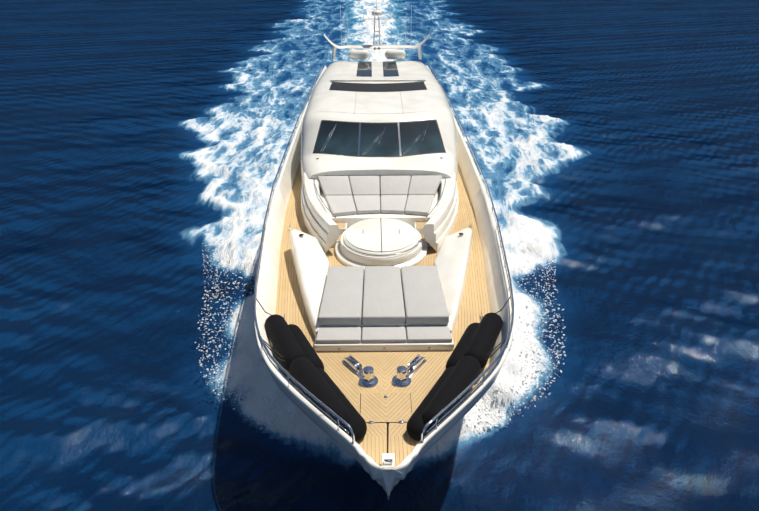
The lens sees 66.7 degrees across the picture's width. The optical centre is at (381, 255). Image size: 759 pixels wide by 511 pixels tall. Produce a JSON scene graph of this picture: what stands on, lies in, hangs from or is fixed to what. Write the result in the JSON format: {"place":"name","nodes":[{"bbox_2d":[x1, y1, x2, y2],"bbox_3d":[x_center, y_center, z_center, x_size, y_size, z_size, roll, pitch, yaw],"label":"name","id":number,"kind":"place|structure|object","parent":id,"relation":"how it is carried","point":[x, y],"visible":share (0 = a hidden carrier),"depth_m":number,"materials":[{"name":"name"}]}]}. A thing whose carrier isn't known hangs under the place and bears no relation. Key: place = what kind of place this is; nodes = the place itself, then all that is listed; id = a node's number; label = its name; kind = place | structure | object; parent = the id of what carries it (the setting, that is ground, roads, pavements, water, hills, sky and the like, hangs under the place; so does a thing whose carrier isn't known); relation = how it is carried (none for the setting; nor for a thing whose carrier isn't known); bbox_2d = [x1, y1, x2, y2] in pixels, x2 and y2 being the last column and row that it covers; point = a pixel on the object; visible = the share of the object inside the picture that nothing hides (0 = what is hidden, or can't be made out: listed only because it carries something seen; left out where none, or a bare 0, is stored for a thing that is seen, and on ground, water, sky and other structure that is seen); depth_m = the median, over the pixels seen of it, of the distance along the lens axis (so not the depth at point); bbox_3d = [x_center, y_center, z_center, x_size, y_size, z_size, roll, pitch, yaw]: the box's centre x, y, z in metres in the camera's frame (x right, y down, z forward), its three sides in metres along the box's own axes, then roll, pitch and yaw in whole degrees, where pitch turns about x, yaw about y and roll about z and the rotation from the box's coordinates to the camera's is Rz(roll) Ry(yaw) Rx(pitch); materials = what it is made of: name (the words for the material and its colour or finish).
{"place":"outdoors","nodes":[
{"label":"outdoors","id":0,"kind":"place"},
{"bbox_2d":[0,0,758,510],"bbox_3d":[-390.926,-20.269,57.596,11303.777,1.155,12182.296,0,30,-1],"label":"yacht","id":1,"kind":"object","parent":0,"point":[614,144],"depth_m":23.68,"materials":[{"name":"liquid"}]},
{"bbox_2d":[195,242,565,429],"bbox_3d":[0.001,1.645,19.224,14.519,0.991,10.068,0,30,-1],"label":"bow spray","id":2,"kind":"object","parent":1,"relation":"on","point":[271,409],"visible":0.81,"depth_m":17.53,"materials":[{"name":"white liquid"}]},
{"bbox_2d":[253,65,513,499],"bbox_3d":[-0.106,-2.642,24.892,7.498,4.625,32.750,0,30,-1],"label":"hull","id":3,"kind":"object","parent":1,"relation":"on","point":[498,298],"visible":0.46,"depth_m":14.89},
{"bbox_2d":[264,314,305,370],"bbox_3d":[-2.189,1.947,13.021,0.510,0.530,1.915,-13,33,-22],"label":"fender","id":4,"kind":"object","parent":3,"relation":"attached to","point":[285,343],"visible":0.75,"depth_m":12.77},
{"bbox_2d":[289,357,350,430],"bbox_3d":[-1.256,2.755,11.574,0.510,0.528,2.178,-17,34,-27],"label":"fender","id":5,"kind":"object","parent":3,"relation":"attached to","point":[305,373],"visible":0.77,"depth_m":11.39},
{"bbox_2d":[276,159,489,494],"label":"teak deck","id":6,"kind":"structure","parent":3,"relation":"on","point":[426,375],"depth_m":14.64,"materials":[{"name":"beige wood"}]},
{"bbox_2d":[288,324,323,369],"bbox_3d":[-1.808,2.169,13.074,0.510,0.528,1.878,-15,33,-23],"label":"fender","id":7,"kind":"object","parent":6,"relation":"on","point":[311,355],"visible":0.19,"depth_m":12.83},
{"bbox_2d":[290,229,329,337],"bbox_3d":[-1.795,0.569,15.825,0.939,0.765,4.986,-7,31,-12],"label":"side coaming","id":8,"kind":"object","parent":6,"relation":"on","point":[311,262],"visible":0.81,"depth_m":15.74,"materials":[{"name":"white plastic"}]},
{"bbox_2d":[335,222,346,234],"bbox_3d":[-1.444,-0.759,18.480,0.698,0.460,0.440,0,30,-1],"label":"step","id":9,"kind":"object","parent":6,"relation":"on","point":[341,230],"visible":0.23,"depth_m":18.25,"materials":[{"name":"brown wood"}]},
{"bbox_2d":[336,223,345,227],"bbox_3d":[-1.444,-0.956,18.355,0.618,0.017,0.360,0,30,-1],"label":"step tread","id":10,"kind":"object","parent":9,"relation":"attached to","point":[341,225],"visible":0.36,"depth_m":18.33,"materials":[{"name":"beige wood"}]},
{"bbox_2d":[316,367,366,441],"bbox_3d":[-0.955,2.968,11.644,0.510,0.527,2.127,-17,34,-27],"label":"fender","id":11,"kind":"object","parent":6,"relation":"on","point":[357,424],"visible":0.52,"depth_m":11.04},
{"bbox_2d":[342,355,363,377],"bbox_3d":[-0.558,2.455,12.874,0.220,0.192,0.834,-22,37,-33],"label":"chain stopper","id":12,"kind":"object","parent":6,"relation":"on","point":[352,364],"visible":0.92,"depth_m":12.88,"materials":[{"name":"silver metal"}]},
{"bbox_2d":[359,366,377,387],"bbox_3d":[-0.278,2.586,12.486,0.430,0.352,0.430,0,30,-1],"label":"windlass","id":13,"kind":"object","parent":6,"relation":"on","point":[368,379],"visible":1,"depth_m":12.44,"materials":[{"name":"silver metal"}]},
{"bbox_2d":[301,61,457,188],"bbox_3d":[-0.157,-6.684,26.715,6.235,2.792,15.050,0,30,-1],"label":"deckhouse","id":14,"kind":"object","parent":6,"relation":"on","point":[431,101],"visible":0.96,"depth_m":21.96,"materials":[{"name":"white plastic"}]},
{"bbox_2d":[356,61,371,76],"bbox_3d":[-0.825,-9.213,28.409,0.720,0.106,3.940,0,30,-1],"label":"roof window","id":15,"kind":"structure","parent":14,"relation":"on","point":[364,68],"depth_m":28.24,"materials":[{"name":"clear glass"}]},
{"bbox_2d":[324,1,429,59],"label":"radar mast","id":16,"kind":"object","parent":14,"relation":"on","point":[364,54],"visible":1,"depth_m":30.11,"materials":[{"name":"white metal"}]},
{"bbox_2d":[340,7,411,44],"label":"antennas","id":17,"kind":"object","parent":16,"relation":"attached to","point":[363,18],"visible":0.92,"depth_m":30.38,"materials":[{"name":"white metal"}]},
{"bbox_2d":[330,78,425,81],"bbox_3d":[-0.156,-7.859,25.983,4.300,0.170,0.250,0,30,-1],"label":"sunroof lip","id":18,"kind":"object","parent":14,"relation":"attached to","point":[379,80],"visible":0.69,"depth_m":25.87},
{"bbox_2d":[329,82,426,91],"bbox_3d":[-0.141,-7.335,25.060,4.201,0.027,1.875,0,30,-1],"label":"sunroof opening","id":19,"kind":"object","parent":14,"relation":"attached to","point":[382,87],"visible":0.94,"depth_m":24.96,"materials":[{"name":"black glass"}]},
{"bbox_2d":[313,120,445,156],"bbox_3d":[-0.074,-4.315,21.279,4.942,0.981,1.647,0,30,-1],"label":"windshield frame","id":20,"kind":"object","parent":14,"relation":"on","point":[379,156],"visible":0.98,"depth_m":21.36,"materials":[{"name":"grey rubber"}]},
{"bbox_2d":[314,121,358,155],"bbox_3d":[-1.552,-4.313,21.262,1.702,0.923,1.104,8,31,13],"label":"windshield pane","id":21,"kind":"object","parent":20,"relation":"in","point":[343,139],"visible":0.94,"depth_m":21.25,"materials":[{"name":"black glass"}]},
{"bbox_2d":[358,123,360,155],"bbox_3d":[-0.808,-4.256,21.088,0.070,0.883,1.140,1,30,1],"label":"mullion","id":22,"kind":"object","parent":20,"relation":"attached to","point":[359,139],"visible":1,"depth_m":21.07,"materials":[{"name":"silver metal"}]},
{"bbox_2d":[321,123,428,154],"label":"windshield wipers","id":23,"kind":"object","parent":20,"relation":"on","point":[380,139],"visible":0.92,"depth_m":21.14,"materials":[{"name":"silver metal"}]},
{"bbox_2d":[360,123,398,155],"bbox_3d":[-0.071,-4.242,21.075,1.441,0.859,1.144,0,30,-1],"label":"windshield pane","id":24,"kind":"object","parent":20,"relation":"in","point":[388,145],"visible":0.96,"depth_m":21.07,"materials":[{"name":"black glass"}]},
{"bbox_2d":[398,122,401,155],"bbox_3d":[0.666,-4.266,21.106,0.070,0.883,1.140,-2,30,-3],"label":"mullion","id":25,"kind":"object","parent":20,"relation":"attached to","point":[399,139],"visible":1,"depth_m":21.08,"materials":[{"name":"silver metal"}]},
{"bbox_2d":[399,120,444,154],"bbox_3d":[1.405,-4.334,21.298,1.702,0.923,1.104,-8,31,-14],"label":"windshield pane","id":26,"kind":"object","parent":20,"relation":"in","point":[411,132],"visible":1,"depth_m":21.29,"materials":[{"name":"black glass"}]},
{"bbox_2d":[383,61,398,75],"bbox_3d":[0.435,-9.222,28.424,0.720,0.106,3.940,0,30,-1],"label":"roof window","id":27,"kind":"structure","parent":14,"relation":"on","point":[390,68],"depth_m":28.24,"materials":[{"name":"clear glass"}]},
{"bbox_2d":[301,171,458,252],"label":"coachroof arms","id":28,"kind":"object","parent":6,"relation":"on","point":[322,226],"visible":0.88,"depth_m":18.35},
{"bbox_2d":[320,189,439,228],"bbox_3d":[-0.043,-1.798,20.167,4.836,0.640,3.480,0,30,-1],"label":"sofa base","id":29,"kind":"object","parent":6,"relation":"on","point":[409,219],"depth_m":18.59,"materials":[{"name":"white plastic"}]},
{"bbox_2d":[318,176,351,196],"bbox_3d":[-1.613,-2.376,19.998,1.218,0.507,0.790,0,30,-1],"label":"backrest cushion","id":30,"kind":"object","parent":29,"relation":"on","point":[334,185],"visible":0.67,"depth_m":19.95,"materials":[{"name":"white fabric"}]},
{"bbox_2d":[326,195,356,215],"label":"seat cushion","id":31,"kind":"object","parent":29,"relation":"on","point":[340,205],"visible":0.96,"depth_m":19.05,"materials":[{"name":"white fabric"}]},
{"bbox_2d":[349,176,379,195],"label":"backrest cushion","id":32,"kind":"object","parent":29,"relation":"on","point":[364,185],"visible":0.75,"depth_m":19.96,"materials":[{"name":"white fabric"}]},
{"bbox_2d":[353,195,379,213],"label":"seat cushion","id":33,"kind":"object","parent":29,"relation":"on","point":[367,204],"visible":1,"depth_m":19.12,"materials":[{"name":"white fabric"}]},
{"bbox_2d":[381,195,406,213],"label":"seat cushion","id":34,"kind":"object","parent":29,"relation":"on","point":[393,204],"visible":0.98,"depth_m":19.12,"materials":[{"name":"white fabric"}]},
{"bbox_2d":[380,176,410,195],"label":"backrest cushion","id":35,"kind":"object","parent":29,"relation":"on","point":[394,185],"visible":0.75,"depth_m":19.96,"materials":[{"name":"white fabric"}]},
{"bbox_2d":[405,195,434,215],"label":"seat cushion","id":36,"kind":"object","parent":29,"relation":"on","point":[418,204],"visible":0.96,"depth_m":19.05,"materials":[{"name":"white fabric"}]},
{"bbox_2d":[408,175,441,195],"bbox_3d":[1.523,-2.398,20.036,1.218,0.507,0.790,0,30,-1],"label":"backrest cushion","id":37,"kind":"object","parent":29,"relation":"on","point":[424,184],"visible":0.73,"depth_m":20.00,"materials":[{"name":"white fabric"}]},
{"bbox_2d":[335,228,426,271],"bbox_3d":[-0.003,-0.387,17.714,2.840,0.550,2.840,0,30,-1],"label":"jacuzzi tub","id":38,"kind":"object","parent":6,"relation":"on","point":[415,256],"visible":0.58,"depth_m":16.85,"materials":[{"name":"white plastic"}]},
{"bbox_2d":[345,218,380,252],"bbox_3d":[-0.555,-0.645,17.556,1.080,0.055,2.160,0,30,-1],"label":"jacuzzi cover","id":39,"kind":"object","parent":38,"relation":"on","point":[367,239],"visible":0.98,"depth_m":17.43,"materials":[{"name":"white plastic"}]},
{"bbox_2d":[381,218,416,252],"bbox_3d":[0.549,-0.653,17.569,1.080,0.055,2.160,0,30,-1],"label":"jacuzzi cover","id":40,"kind":"object","parent":38,"relation":"on","point":[393,239],"visible":0.96,"depth_m":17.43,"materials":[{"name":"white plastic"}]},
{"bbox_2d":[283,223,482,318],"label":"mooring cleats","id":41,"kind":"object","parent":6,"relation":"on","point":[471,228],"visible":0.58,"depth_m":16.86,"materials":[{"name":"silver metal"}]},
{"bbox_2d":[314,280,453,351],"bbox_3d":[0.046,1.371,14.688,3.257,0.380,2.960,0,30,-1],"label":"sunbed base","id":42,"kind":"object","parent":6,"relation":"on","point":[405,346],"visible":0.21,"depth_m":13.44,"materials":[{"name":"white plastic"}]},
{"bbox_2d":[316,327,360,342],"bbox_3d":[-0.999,1.872,13.609,1.049,0.110,0.520,0,30,-1],"label":"sunbed cushion","id":43,"kind":"object","parent":42,"relation":"on","point":[338,334],"visible":0.98,"depth_m":13.50,"materials":[{"name":"fabric"}]},
{"bbox_2d":[318,266,363,324],"bbox_3d":[-0.989,0.975,14.754,1.059,0.240,2.360,0,30,-1],"label":"sunpad cushion","id":44,"kind":"object","parent":42,"relation":"on","point":[342,300],"visible":1,"depth_m":14.43,"materials":[{"name":"fabric"}]},
{"bbox_2d":[362,266,404,323],"bbox_3d":[0.043,0.967,14.767,1.025,0.240,2.360,0,30,-1],"label":"sunpad cushion","id":45,"kind":"object","parent":42,"relation":"on","point":[383,302],"visible":1,"depth_m":14.43,"materials":[{"name":"fabric"}]},
{"bbox_2d":[362,326,406,342],"bbox_3d":[0.063,1.865,13.622,1.042,0.110,0.520,0,30,-1],"label":"sunbed cushion","id":46,"kind":"object","parent":42,"relation":"on","point":[387,334],"visible":1,"depth_m":13.53,"materials":[{"name":"fabric"}]},
{"bbox_2d":[401,266,448,323],"bbox_3d":[1.075,0.960,14.779,1.059,0.240,2.360,0,30,-1],"label":"sunpad cushion","id":47,"kind":"object","parent":42,"relation":"on","point":[424,300],"visible":0.98,"depth_m":14.43,"materials":[{"name":"fabric"}]},
{"bbox_2d":[406,326,451,342],"bbox_3d":[1.125,1.857,13.635,1.049,0.110,0.520,0,30,-1],"label":"sunbed cushion","id":48,"kind":"object","parent":42,"relation":"on","point":[428,333],"visible":0.9,"depth_m":13.53,"materials":[{"name":"fabric"}]},
{"bbox_2d":[360,393,411,422],"bbox_3d":[0.093,3.127,11.868,1.040,0.032,0.820,0,30,-1],"label":"hatch panel","id":49,"kind":"object","parent":6,"relation":"on","point":[379,407],"visible":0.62,"depth_m":11.85,"materials":[{"name":"beige wood"}]},
{"bbox_2d":[369,395,403,422],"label":"hatch fittings","id":50,"kind":"object","parent":49,"relation":"attached to","point":[400,421],"visible":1,"depth_m":11.50,"materials":[{"name":"silver metal"}]},
{"bbox_2d":[357,391,414,424],"bbox_3d":[0.093,3.135,11.873,1.180,0.014,0.960,0,30,-1],"label":"hatch frame","id":51,"kind":"object","parent":6,"relation":"in","point":[412,403],"visible":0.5,"depth_m":12.05,"materials":[{"name":"beige wood"}]},
{"bbox_2d":[357,436,418,466],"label":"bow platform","id":52,"kind":"structure","parent":6,"relation":"on","point":[374,448],"depth_m":10.88,"materials":[{"name":"brown wood"}]},
{"bbox_2d":[386,422,388,452],"bbox_3d":[0.113,3.351,10.347,0.070,1.010,0.070,0,30,-1],"label":"hatch seam","id":53,"kind":"object","parent":52,"relation":"on","point":[387,423],"visible":0.67,"depth_m":10.26,"materials":[{"name":"metal"}]},
{"bbox_2d":[392,366,410,387],"bbox_3d":[0.442,2.581,12.494,0.430,0.352,0.430,0,30,-1],"label":"windlass","id":54,"kind":"object","parent":6,"relation":"on","point":[400,379],"visible":1,"depth_m":12.44,"materials":[{"name":"silver metal"}]},
{"bbox_2d":[406,354,426,376],"bbox_3d":[0.710,2.446,12.890,0.220,0.192,0.834,21,36,32],"label":"chain stopper","id":55,"kind":"object","parent":6,"relation":"on","point":[417,362],"visible":0.94,"depth_m":12.91,"materials":[{"name":"silver metal"}]},
{"bbox_2d":[414,222,423,233],"bbox_3d":[1.414,-0.779,18.515,0.698,0.460,0.440,0,30,-1],"label":"step","id":56,"kind":"object","parent":6,"relation":"on","point":[420,230],"visible":0.25,"depth_m":18.27,"materials":[{"name":"brown wood"}]},
{"bbox_2d":[416,222,426,227],"bbox_3d":[1.414,-0.976,18.390,0.618,0.017,0.360,0,30,-1],"label":"step tread","id":57,"kind":"object","parent":56,"relation":"attached to","point":[420,224],"visible":0.43,"depth_m":18.39,"materials":[{"name":"beige wood"}]},
{"bbox_2d":[406,366,454,440],"bbox_3d":[1.144,2.953,11.670,0.510,0.527,2.127,16,34,26],"label":"fender","id":58,"kind":"object","parent":6,"relation":"on","point":[415,425],"visible":0.48,"depth_m":11.05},
{"bbox_2d":[434,228,471,335],"bbox_3d":[1.848,0.543,15.869,0.939,0.765,4.986,6,31,11],"label":"side coaming","id":59,"kind":"object","parent":6,"relation":"on","point":[451,262],"visible":0.83,"depth_m":15.81,"materials":[{"name":"white plastic"}]},
{"bbox_2d":[446,323,479,368],"bbox_3d":[1.951,2.142,13.120,0.510,0.528,1.878,14,33,22],"label":"fender","id":60,"kind":"object","parent":6,"relation":"on","point":[458,352],"visible":0.31,"depth_m":12.88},
{"bbox_2d":[253,66,513,443],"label":"handrails","id":61,"kind":"object","parent":3,"relation":"on","point":[441,412],"visible":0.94,"depth_m":12.26,"materials":[{"name":"silver metal"}]},
{"bbox_2d":[256,296,510,420],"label":"fender lanyards","id":62,"kind":"object","parent":3,"relation":"on","point":[267,344],"visible":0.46,"depth_m":12.26,"materials":[{"name":"grey fabric"}]},
{"bbox_2d":[381,453,394,468],"bbox_3d":[0.119,3.658,10.027,0.237,0.330,0.300,0,30,-1],"label":"bow fitting","id":63,"kind":"object","parent":3,"relation":"attached to","point":[387,456],"visible":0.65,"depth_m":9.96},
{"bbox_2d":[384,459,392,463],"bbox_3d":[0.120,3.519,9.855,0.140,0.080,0.080,0,30,-1],"label":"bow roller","id":64,"kind":"object","parent":63,"relation":"on","point":[388,461],"visible":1,"depth_m":9.82,"materials":[{"name":"silver metal"}]},
{"bbox_2d":[423,356,480,430],"bbox_3d":[1.444,2.736,11.607,0.510,0.528,2.178,16,34,25],"label":"fender","id":65,"kind":"object","parent":3,"relation":"attached to","point":[463,375],"visible":0.75,"depth_m":11.42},
{"bbox_2d":[464,312,502,368],"bbox_3d":[2.330,1.915,13.076,0.510,0.530,1.915,12,32,21],"label":"fender","id":66,"kind":"object","parent":3,"relation":"attached to","point":[484,340],"visible":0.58,"depth_m":12.82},
{"bbox_2d":[314,177,445,219],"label":"coachroof handrails","id":67,"kind":"object","parent":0,"point":[335,217],"visible":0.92,"depth_m":18.51,"materials":[{"name":"silver metal"}]},
{"bbox_2d":[343,229,418,255],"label":"table trim","id":68,"kind":"structure","parent":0,"point":[381,255],"depth_m":16.70,"materials":[{"name":"metal"}]},
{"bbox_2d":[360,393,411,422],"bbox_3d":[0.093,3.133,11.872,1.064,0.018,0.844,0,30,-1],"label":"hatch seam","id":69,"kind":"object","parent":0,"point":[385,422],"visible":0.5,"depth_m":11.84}
]}

